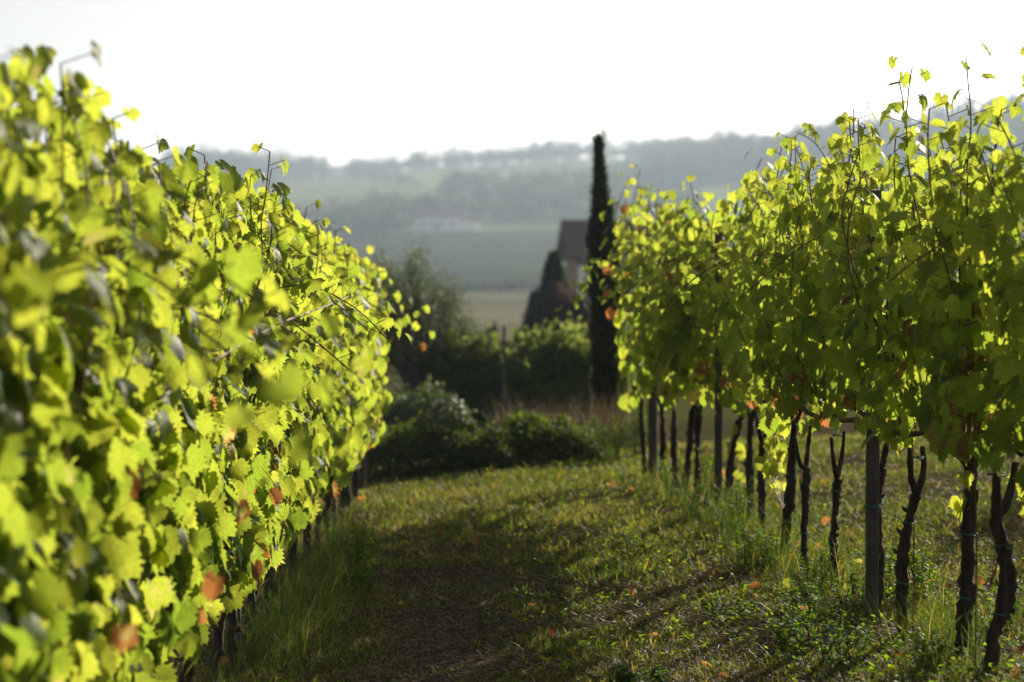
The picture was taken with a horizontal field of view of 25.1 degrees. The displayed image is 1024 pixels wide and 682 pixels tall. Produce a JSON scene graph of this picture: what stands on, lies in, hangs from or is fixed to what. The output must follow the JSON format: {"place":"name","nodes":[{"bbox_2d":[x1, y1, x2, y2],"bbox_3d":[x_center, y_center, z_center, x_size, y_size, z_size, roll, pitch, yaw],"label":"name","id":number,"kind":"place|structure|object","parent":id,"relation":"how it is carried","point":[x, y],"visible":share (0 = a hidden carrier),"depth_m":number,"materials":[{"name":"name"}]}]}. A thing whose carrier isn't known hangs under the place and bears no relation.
{"place":"outdoors","nodes":[
{"label":"outdoors","id":0,"kind":"place"},
{"bbox_2d":[0,0,1023,177],"label":"sky","id":1,"kind":"structure","parent":0,"point":[343,79],"materials":[{"name":"white"}]},
{"bbox_2d":[77,117,1023,681],"bbox_3d":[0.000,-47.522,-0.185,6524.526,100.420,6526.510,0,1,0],"label":"ground","id":2,"kind":"structure","parent":0,"point":[481,263],"depth_m":15.41,"materials":[{"name":"green plant"}]},
{"bbox_2d":[0,39,285,681],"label":"grape vine","id":3,"kind":"object","parent":2,"relation":"on","point":[83,630],"visible":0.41,"depth_m":6.00,"materials":[{"name":"green plant"}]},
{"bbox_2d":[0,263,313,465],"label":"grape vine","id":4,"kind":"object","parent":2,"relation":"on","point":[27,294],"visible":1,"depth_m":4.21,"materials":[{"name":"green plant"}]},
{"bbox_2d":[0,107,350,681],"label":"grape vine","id":5,"kind":"object","parent":2,"relation":"on","point":[123,551],"visible":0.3,"depth_m":6.62,"materials":[{"name":"green plant"}]},
{"bbox_2d":[79,154,283,678],"bbox_3d":[-1.188,0.456,8.038,0.697,2.263,1.345,0,1,0],"label":"grape vine","id":6,"kind":"object","parent":2,"relation":"on","point":[211,499],"visible":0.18,"depth_m":8.12,"materials":[{"name":"green plant"}]},
{"bbox_2d":[0,48,389,681],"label":"grape vine","id":7,"kind":"object","parent":2,"relation":"on","point":[30,618],"visible":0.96,"depth_m":5.37,"materials":[{"name":"green plant"}]},
{"bbox_2d":[98,145,292,681],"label":"grape vine","id":8,"kind":"object","parent":2,"relation":"on","point":[168,626],"visible":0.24,"depth_m":7.37,"materials":[{"name":"green plant"}]},
{"bbox_2d":[125,134,295,681],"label":"grape vine","id":9,"kind":"object","parent":2,"relation":"on","point":[236,486],"visible":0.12,"depth_m":8.84,"materials":[{"name":"green plant"}]},
{"bbox_2d":[227,608,240,656],"bbox_3d":[-1.290,0.747,10.642,0.063,2.054,0.062,0,1,0],"label":"vine post","id":10,"kind":"object","parent":2,"relation":"on","point":[238,637],"visible":0.06,"depth_m":10.63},
{"bbox_2d":[159,140,330,182],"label":"woodland","id":11,"kind":"object","parent":2,"relation":"on","point":[242,163],"visible":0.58,"depth_m":1140.28,"materials":[{"name":"green plant"}]},
{"bbox_2d":[212,143,290,666],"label":"grape vine","id":12,"kind":"object","parent":2,"relation":"on","point":[265,414],"visible":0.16,"depth_m":10.13,"materials":[{"name":"green plant"}]},
{"bbox_2d":[177,144,361,681],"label":"grape vine","id":13,"kind":"object","parent":2,"relation":"on","point":[251,529],"visible":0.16,"depth_m":9.46,"materials":[{"name":"green plant"}]},
{"bbox_2d":[251,162,325,616],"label":"grape vine","id":14,"kind":"object","parent":2,"relation":"on","point":[295,524],"visible":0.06,"depth_m":11.86,"materials":[{"name":"green plant"}]},
{"bbox_2d":[271,202,338,596],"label":"grape vine","id":15,"kind":"object","parent":2,"relation":"on","point":[305,495],"visible":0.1,"depth_m":12.62,"materials":[{"name":"green plant"}]},
{"bbox_2d":[286,224,348,578],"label":"grape vine","id":16,"kind":"object","parent":2,"relation":"on","point":[320,474],"visible":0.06,"depth_m":13.32,"materials":[{"name":"green plant"}]},
{"bbox_2d":[223,187,412,641],"bbox_3d":[-1.049,0.345,11.143,1.156,2.336,1.101,0,1,0],"label":"grape vine","id":17,"kind":"object","parent":2,"relation":"on","point":[294,283],"visible":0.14,"depth_m":11.12,"materials":[{"name":"green plant"}]},
{"bbox_2d":[315,153,330,177],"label":"tall tree","id":18,"kind":"object","parent":2,"relation":"on","point":[323,163],"visible":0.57,"depth_m":1207.06,"materials":[{"name":"green plant"}]},
{"bbox_2d":[311,229,361,548],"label":"grape vine","id":19,"kind":"object","parent":2,"relation":"on","point":[352,271],"visible":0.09,"depth_m":14.70,"materials":[{"name":"green plant"}]},
{"bbox_2d":[321,245,366,538],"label":"grape vine","id":20,"kind":"object","parent":2,"relation":"on","point":[352,408],"visible":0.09,"depth_m":15.49,"materials":[{"name":"green plant"}]},
{"bbox_2d":[337,243,374,517],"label":"grape vine","id":21,"kind":"object","parent":2,"relation":"on","point":[368,403],"visible":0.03,"depth_m":17.05,"materials":[{"name":"green plant"}]},
{"bbox_2d":[341,520,376,581],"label":"weed plant","id":22,"kind":"object","parent":2,"relation":"on","point":[359,552],"visible":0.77,"depth_m":13.23,"materials":[{"name":"green plant"}]},
{"bbox_2d":[293,199,426,565],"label":"grape vine","id":23,"kind":"object","parent":2,"relation":"on","point":[338,439],"visible":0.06,"depth_m":13.95,"materials":[{"name":"green plant"}]},
{"bbox_2d":[295,196,427,237],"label":"woodland","id":24,"kind":"object","parent":2,"relation":"on","point":[369,218],"visible":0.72,"depth_m":676.60,"materials":[{"name":"green plant"}]},
{"bbox_2d":[346,567,379,593],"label":"weed plant","id":25,"kind":"object","parent":2,"relation":"on","point":[371,584],"visible":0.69,"depth_m":12.67,"materials":[{"name":"green plant"}]},
{"bbox_2d":[363,450,366,487],"bbox_3d":[-1.270,0.453,19.518,0.070,2.204,0.069,0,1,0],"label":"vine post","id":26,"kind":"object","parent":2,"relation":"on","point":[365,463],"visible":0.07,"depth_m":19.50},
{"bbox_2d":[324,232,410,527],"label":"grape vine","id":27,"kind":"object","parent":2,"relation":"on","point":[358,391],"visible":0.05,"depth_m":16.34,"materials":[{"name":"green plant"}]},
{"bbox_2d":[345,257,403,507],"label":"grape vine","id":28,"kind":"object","parent":2,"relation":"on","point":[369,433],"visible":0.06,"depth_m":17.82,"materials":[{"name":"green plant"}]},
{"bbox_2d":[343,164,422,188],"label":"hedgerow","id":29,"kind":"object","parent":2,"relation":"on","point":[377,175],"visible":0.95,"depth_m":1023.12,"materials":[{"name":"green plant"}]},
{"bbox_2d":[359,245,424,489],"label":"grape vine","id":30,"kind":"object","parent":2,"relation":"on","point":[383,379],"visible":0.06,"depth_m":19.25,"materials":[{"name":"green plant"}]},
{"bbox_2d":[351,257,434,498],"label":"grape vine","id":31,"kind":"object","parent":2,"relation":"on","point":[374,414],"visible":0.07,"depth_m":18.52,"materials":[{"name":"green plant"}]},
{"bbox_2d":[406,149,423,170],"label":"tall tree","id":32,"kind":"object","parent":2,"relation":"on","point":[412,159],"visible":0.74,"depth_m":1207.06,"materials":[{"name":"green plant"}]},
{"bbox_2d":[382,378,476,433],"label":"silver shrub","id":33,"kind":"object","parent":2,"relation":"on","point":[440,405],"visible":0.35,"depth_m":25.13,"materials":[{"name":"green plant"}]},
{"bbox_2d":[362,230,512,408],"bbox_3d":[-1.113,0.171,30.012,2.292,3.325,1.869,0,1,0],"label":"olive tree","id":34,"kind":"object","parent":2,"relation":"on","point":[410,367],"visible":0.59,"depth_m":29.86,"materials":[{"name":"green plant"}]},
{"bbox_2d":[352,409,527,480],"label":"bramble hedge","id":35,"kind":"object","parent":2,"relation":"on","point":[422,442],"visible":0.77,"depth_m":20.46,"materials":[{"name":"green plant"}]},
{"bbox_2d":[415,208,479,231],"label":"white farmhouse","id":36,"kind":"object","parent":2,"relation":"on","point":[449,219],"visible":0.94,"depth_m":692.07,"materials":[{"name":"paint"}]},
{"bbox_2d":[340,236,557,247],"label":"hedgerow","id":37,"kind":"object","parent":2,"relation":"on","point":[451,241],"visible":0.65,"depth_m":613.99,"materials":[{"name":"green plant"}]},
{"bbox_2d":[422,328,476,419],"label":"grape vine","id":38,"kind":"object","parent":2,"relation":"on","point":[435,376],"visible":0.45,"depth_m":29.77,"materials":[{"name":"green plant"}]},
{"bbox_2d":[453,323,501,430],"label":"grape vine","id":39,"kind":"object","parent":2,"relation":"on","point":[473,406],"visible":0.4,"depth_m":29.74,"materials":[{"name":"green plant"}]},
{"bbox_2d":[466,332,524,429],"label":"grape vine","id":40,"kind":"object","parent":2,"relation":"on","point":[488,398],"visible":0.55,"depth_m":29.73,"materials":[{"name":"green plant"}]},
{"bbox_2d":[459,279,539,293],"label":"hedgerow","id":41,"kind":"object","parent":2,"relation":"on","point":[484,287],"visible":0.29,"depth_m":334.03,"materials":[{"name":"green plant"}]},
{"bbox_2d":[344,132,659,178],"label":"woodland","id":42,"kind":"object","parent":2,"relation":"on","point":[501,158],"visible":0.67,"depth_m":1187.78,"materials":[{"name":"green plant"}]},
{"bbox_2d":[502,326,505,418],"bbox_3d":[-0.102,0.881,29.531,0.047,2.154,0.046,0,1,0],"label":"vine post","id":43,"kind":"object","parent":2,"relation":"on","point":[503,365],"visible":0.58,"depth_m":29.50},
{"bbox_2d":[324,180,705,222],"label":"woodland","id":44,"kind":"object","parent":2,"relation":"on","point":[527,202],"visible":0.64,"depth_m":747.96,"materials":[{"name":"green plant"}]},
{"bbox_2d":[446,402,605,470],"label":"bramble hedge","id":45,"kind":"object","parent":2,"relation":"on","point":[540,434],"visible":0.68,"depth_m":20.76,"materials":[{"name":"green plant"}]},
{"bbox_2d":[499,322,554,418],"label":"grape vine","id":46,"kind":"object","parent":2,"relation":"on","point":[524,371],"visible":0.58,"depth_m":29.77,"materials":[{"name":"green plant"}]},
{"bbox_2d":[522,290,546,363],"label":"conifer tree","id":47,"kind":"object","parent":2,"relation":"on","point":[532,316],"visible":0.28,"depth_m":51.36,"materials":[{"name":"green plant"}]},
{"bbox_2d":[526,311,574,420],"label":"grape vine","id":48,"kind":"object","parent":2,"relation":"on","point":[536,357],"visible":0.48,"depth_m":29.78,"materials":[{"name":"green plant"}]},
{"bbox_2d":[539,248,578,395],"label":"conifer tree","id":49,"kind":"object","parent":2,"relation":"on","point":[554,268],"visible":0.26,"depth_m":51.84,"materials":[{"name":"green plant"}]},
{"bbox_2d":[540,315,596,423],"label":"grape vine","id":50,"kind":"object","parent":2,"relation":"on","point":[561,384],"visible":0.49,"depth_m":29.77,"materials":[{"name":"green plant"}]},
{"bbox_2d":[519,280,624,345],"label":"purple tree","id":51,"kind":"object","parent":2,"relation":"on","point":[548,297],"visible":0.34,"depth_m":51.39,"materials":[{"name":"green plant"}]},
{"bbox_2d":[567,530,604,565],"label":"weed plant","id":52,"kind":"object","parent":2,"relation":"on","point":[579,549],"visible":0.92,"depth_m":13.29,"materials":[{"name":"green plant"}]},
{"bbox_2d":[169,435,1023,681],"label":"weeds","id":53,"kind":"object","parent":2,"relation":"on","point":[890,666],"visible":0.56,"depth_m":11.32,"materials":[{"name":"green plant"}]},
{"bbox_2d":[172,444,1023,681],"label":"tall grass","id":54,"kind":"structure","parent":2,"relation":"on","point":[335,550],"depth_m":11.69,"materials":[{"name":"green plant"}]},
{"bbox_2d":[573,323,623,415],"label":"grape vine","id":55,"kind":"object","parent":2,"relation":"on","point":[582,354],"visible":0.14,"depth_m":29.79,"materials":[{"name":"green plant"}]},
{"bbox_2d":[576,414,632,459],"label":"weed plant","id":56,"kind":"object","parent":2,"relation":"on","point":[606,440],"visible":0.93,"depth_m":20.62,"materials":[{"name":"green plant"}]},
{"bbox_2d":[583,128,630,427],"bbox_3d":[0.991,-0.487,23.989,0.530,3.476,0.534,0,1,0],"label":"cypress tree","id":57,"kind":"object","parent":2,"relation":"on","point":[606,375],"visible":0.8,"depth_m":23.90,"materials":[{"name":"green plant"}]},
{"bbox_2d":[584,664,638,681],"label":"weed plant","id":58,"kind":"object","parent":2,"relation":"on","point":[621,676],"visible":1,"depth_m":9.02,"materials":[{"name":"green plant"}]},
{"bbox_2d":[199,454,1023,679],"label":"fallen leaves","id":59,"kind":"object","parent":2,"relation":"on","point":[723,675],"depth_m":11.51,"materials":[{"name":"orange plant"}]},
{"bbox_2d":[554,189,680,483],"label":"grape vine","id":60,"kind":"object","parent":2,"relation":"on","point":[643,371],"visible":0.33,"depth_m":17.65,"materials":[{"name":"green plant"}]},
{"bbox_2d":[429,128,830,207],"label":"woodland","id":61,"kind":"object","parent":2,"relation":"on","point":[674,168],"visible":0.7,"depth_m":872.12,"materials":[{"name":"green plant"}]},
{"bbox_2d":[618,320,644,422],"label":"grape vine","id":62,"kind":"object","parent":2,"relation":"on","point":[623,385],"visible":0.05,"depth_m":29.85,"materials":[{"name":"green plant"}]},
{"bbox_2d":[556,212,708,328],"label":"farmhouse","id":63,"kind":"object","parent":2,"relation":"on","point":[571,245],"visible":0.15,"depth_m":101.22,"materials":[{"name":"paint"}]},
{"bbox_2d":[623,396,647,455],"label":"weed plant","id":64,"kind":"object","parent":2,"relation":"on","point":[636,435],"visible":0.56,"depth_m":20.92,"materials":[{"name":"green plant"}]},
{"bbox_2d":[599,164,676,474],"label":"grape vine","id":65,"kind":"object","parent":2,"relation":"on","point":[627,366],"visible":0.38,"depth_m":18.72,"materials":[{"name":"green plant"}]},
{"bbox_2d":[648,282,657,480],"bbox_3d":[1.118,0.388,18.215,0.080,2.054,0.076,0,1,0],"label":"vine post","id":66,"kind":"object","parent":2,"relation":"on","point":[652,427],"visible":0.25,"depth_m":18.19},
{"bbox_2d":[636,664,673,681],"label":"weed plant","id":67,"kind":"object","parent":2,"relation":"on","point":[661,676],"visible":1,"depth_m":9.04,"materials":[{"name":"green plant"}]},
{"bbox_2d":[597,175,714,494],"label":"grape vine","id":68,"kind":"object","parent":2,"relation":"on","point":[655,355],"visible":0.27,"depth_m":16.97,"materials":[{"name":"green plant"}]},
{"bbox_2d":[618,526,693,554],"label":"weed plant","id":69,"kind":"object","parent":2,"relation":"on","point":[643,540],"visible":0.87,"depth_m":13.63,"materials":[{"name":"green plant"}]},
{"bbox_2d":[599,192,727,503],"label":"grape vine","id":70,"kind":"object","parent":2,"relation":"on","point":[687,375],"visible":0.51,"depth_m":16.14,"materials":[{"name":"green plant"}]},
{"bbox_2d":[654,457,684,492],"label":"weed plant","id":71,"kind":"object","parent":2,"relation":"on","point":[663,476],"visible":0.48,"depth_m":17.30,"materials":[{"name":"green plant"}]},
{"bbox_2d":[640,199,743,496],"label":"grape vine","id":72,"kind":"object","parent":2,"relation":"on","point":[659,366],"visible":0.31,"depth_m":16.69,"materials":[{"name":"green plant"}]},
{"bbox_2d":[680,483,708,516],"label":"weed plant","id":73,"kind":"object","parent":2,"relation":"on","point":[698,497],"visible":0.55,"depth_m":15.25,"materials":[{"name":"green plant"}]},
{"bbox_2d":[624,151,776,519],"bbox_3d":[1.477,0.015,14.532,1.059,2.446,1.734,0,1,-18],"label":"grape vine","id":74,"kind":"object","parent":2,"relation":"on","point":[724,385],"visible":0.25,"depth_m":14.90,"materials":[{"name":"green plant"}]},
{"bbox_2d":[690,448,713,511],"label":"weed plant","id":75,"kind":"object","parent":2,"relation":"on","point":[705,469],"visible":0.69,"depth_m":15.41,"materials":[{"name":"green plant"}]},
{"bbox_2d":[678,191,747,505],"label":"grape vine","id":76,"kind":"object","parent":2,"relation":"on","point":[706,330],"visible":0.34,"depth_m":15.57,"materials":[{"name":"green plant"}]},
{"bbox_2d":[714,232,722,513],"bbox_3d":[1.376,0.366,15.314,0.054,2.204,0.052,0,1,0],"label":"vine post","id":77,"kind":"object","parent":2,"relation":"on","point":[718,429],"visible":0.44,"depth_m":15.29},
{"bbox_2d":[701,593,759,625],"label":"weed plant","id":78,"kind":"object","parent":2,"relation":"on","point":[734,614],"visible":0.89,"depth_m":10.74,"materials":[{"name":"green plant"}]},
{"bbox_2d":[717,484,756,529],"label":"weed plant","id":79,"kind":"object","parent":2,"relation":"on","point":[741,507],"visible":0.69,"depth_m":14.35,"materials":[{"name":"green plant"}]},
{"bbox_2d":[649,178,829,565],"bbox_3d":[1.283,0.207,12.802,1.042,2.237,1.299,0,1,0],"label":"grape vine","id":80,"kind":"object","parent":2,"relation":"on","point":[774,444],"visible":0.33,"depth_m":12.70,"materials":[{"name":"green plant"}]},
{"bbox_2d":[718,522,775,568],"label":"weed plant","id":81,"kind":"object","parent":2,"relation":"on","point":[746,545],"visible":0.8,"depth_m":12.67,"materials":[{"name":"green plant"}]},
{"bbox_2d":[699,159,805,531],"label":"grape vine","id":82,"kind":"object","parent":2,"relation":"on","point":[735,371],"visible":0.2,"depth_m":14.11,"materials":[{"name":"green plant"}]},
{"bbox_2d":[619,120,898,164],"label":"woodland","id":83,"kind":"object","parent":2,"relation":"on","point":[673,144],"visible":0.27,"depth_m":1077.01,"materials":[{"name":"green plant"}]},
{"bbox_2d":[755,523,795,563],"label":"weed plant","id":84,"kind":"object","parent":2,"relation":"on","point":[774,536],"visible":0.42,"depth_m":12.81,"materials":[{"name":"green plant"}]},
{"bbox_2d":[736,129,857,578],"bbox_3d":[1.548,0.097,12.021,0.671,2.454,1.612,0,1,0],"label":"grape vine","id":85,"kind":"object","parent":2,"relation":"on","point":[784,358],"visible":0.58,"depth_m":11.95,"materials":[{"name":"green plant"}]},
{"bbox_2d":[764,608,862,647],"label":"weed plant","id":86,"kind":"object","parent":2,"relation":"on","point":[783,632],"visible":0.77,"depth_m":9.89,"materials":[{"name":"green plant"}]},
{"bbox_2d":[770,574,857,630],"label":"weed plant","id":87,"kind":"object","parent":2,"relation":"on","point":[811,598],"visible":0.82,"depth_m":10.43,"materials":[{"name":"green plant"}]},
{"bbox_2d":[728,99,903,591],"bbox_3d":[1.695,0.072,11.580,0.827,2.527,1.616,1,2,21],"label":"grape vine","id":88,"kind":"object","parent":2,"relation":"on","point":[811,283],"visible":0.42,"depth_m":11.41,"materials":[{"name":"green plant"}]},
{"bbox_2d":[796,545,844,587],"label":"weed plant","id":89,"kind":"object","parent":2,"relation":"on","point":[820,563],"visible":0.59,"depth_m":11.60,"materials":[{"name":"green plant"}]},
{"bbox_2d":[787,614,870,675],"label":"weed plant","id":90,"kind":"object","parent":2,"relation":"on","point":[799,642],"visible":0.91,"depth_m":9.31,"materials":[{"name":"green plant"}]},
{"bbox_2d":[828,563,864,612],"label":"weed plant","id":91,"kind":"object","parent":2,"relation":"on","point":[836,588],"visible":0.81,"depth_m":10.82,"materials":[{"name":"green plant"}]},
{"bbox_2d":[688,89,1023,174],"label":"woodland","id":92,"kind":"object","parent":2,"relation":"on","point":[1015,126],"visible":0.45,"depth_m":905.97,"materials":[{"name":"green plant"}]},
{"bbox_2d":[863,190,880,620],"bbox_3d":[1.635,0.442,10.414,0.082,2.254,0.082,0,1,0],"label":"vine post","id":93,"kind":"object","parent":2,"relation":"on","point":[872,494],"visible":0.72,"depth_m":10.40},
{"bbox_2d":[809,114,957,608],"bbox_3d":[1.752,0.116,10.752,0.587,2.413,1.065,0,1,-11],"label":"grape vine","id":94,"kind":"object","parent":2,"relation":"on","point":[835,344],"visible":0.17,"depth_m":10.86,"materials":[{"name":"green plant"}]},
{"bbox_2d":[883,542,920,595],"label":"weed plant","id":95,"kind":"object","parent":2,"relation":"on","point":[892,545],"visible":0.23,"depth_m":11.21,"materials":[{"name":"green plant"}]},
{"bbox_2d":[820,70,995,638],"bbox_3d":[1.683,0.109,9.715,0.730,2.532,1.319,0,1,0],"label":"grape vine","id":96,"kind":"object","parent":2,"relation":"on","point":[880,398],"visible":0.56,"depth_m":9.86,"materials":[{"name":"green plant"}]},
{"bbox_2d":[883,537,942,602],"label":"weed plant","id":97,"kind":"object","parent":2,"relation":"on","point":[920,579],"visible":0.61,"depth_m":10.92,"materials":[{"name":"green plant"}]},
{"bbox_2d":[810,166,1023,210],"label":"woodland","id":98,"kind":"object","parent":2,"relation":"on","point":[926,175],"visible":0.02,"depth_m":658.37,"materials":[{"name":"green plant"}]},
{"bbox_2d":[909,627,950,670],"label":"weed plant","id":99,"kind":"object","parent":2,"relation":"on","point":[920,642],"visible":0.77,"depth_m":9.12,"materials":[{"name":"green plant"}]},
{"bbox_2d":[865,46,1023,476],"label":"grape vine","id":100,"kind":"object","parent":2,"relation":"on","point":[1000,436],"visible":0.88,"depth_m":8.27,"materials":[{"name":"green plant"}]},
{"bbox_2d":[881,42,1023,676],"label":"grape vine","id":101,"kind":"object","parent":2,"relation":"on","point":[974,390],"visible":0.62,"depth_m":8.86,"materials":[{"name":"green plant"}]},
{"bbox_2d":[886,92,1023,657],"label":"grape vine","id":102,"kind":"object","parent":2,"relation":"on","point":[924,415],"visible":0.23,"depth_m":9.32,"materials":[{"name":"green plant"}]},
{"bbox_2d":[986,583,1022,626],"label":"weed plant","id":103,"kind":"object","parent":2,"relation":"on","point":[1017,603],"visible":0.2,"depth_m":10.03,"materials":[{"name":"green plant"}]},
{"bbox_2d":[1000,147,1023,494],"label":"grape vine","id":104,"kind":"object","parent":2,"relation":"on","point":[1013,297],"visible":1,"depth_m":7.78,"materials":[{"name":"green plant"}]},
{"bbox_2d":[477,382,687,455],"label":"dry grass","id":105,"kind":"structure","parent":0,"point":[603,423],"depth_m":23.04,"materials":[{"name":"plant"}]},
{"bbox_2d":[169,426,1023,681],"bbox_3d":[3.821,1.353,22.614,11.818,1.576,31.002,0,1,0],"label":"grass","id":106,"kind":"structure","parent":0,"point":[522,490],"depth_m":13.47,"materials":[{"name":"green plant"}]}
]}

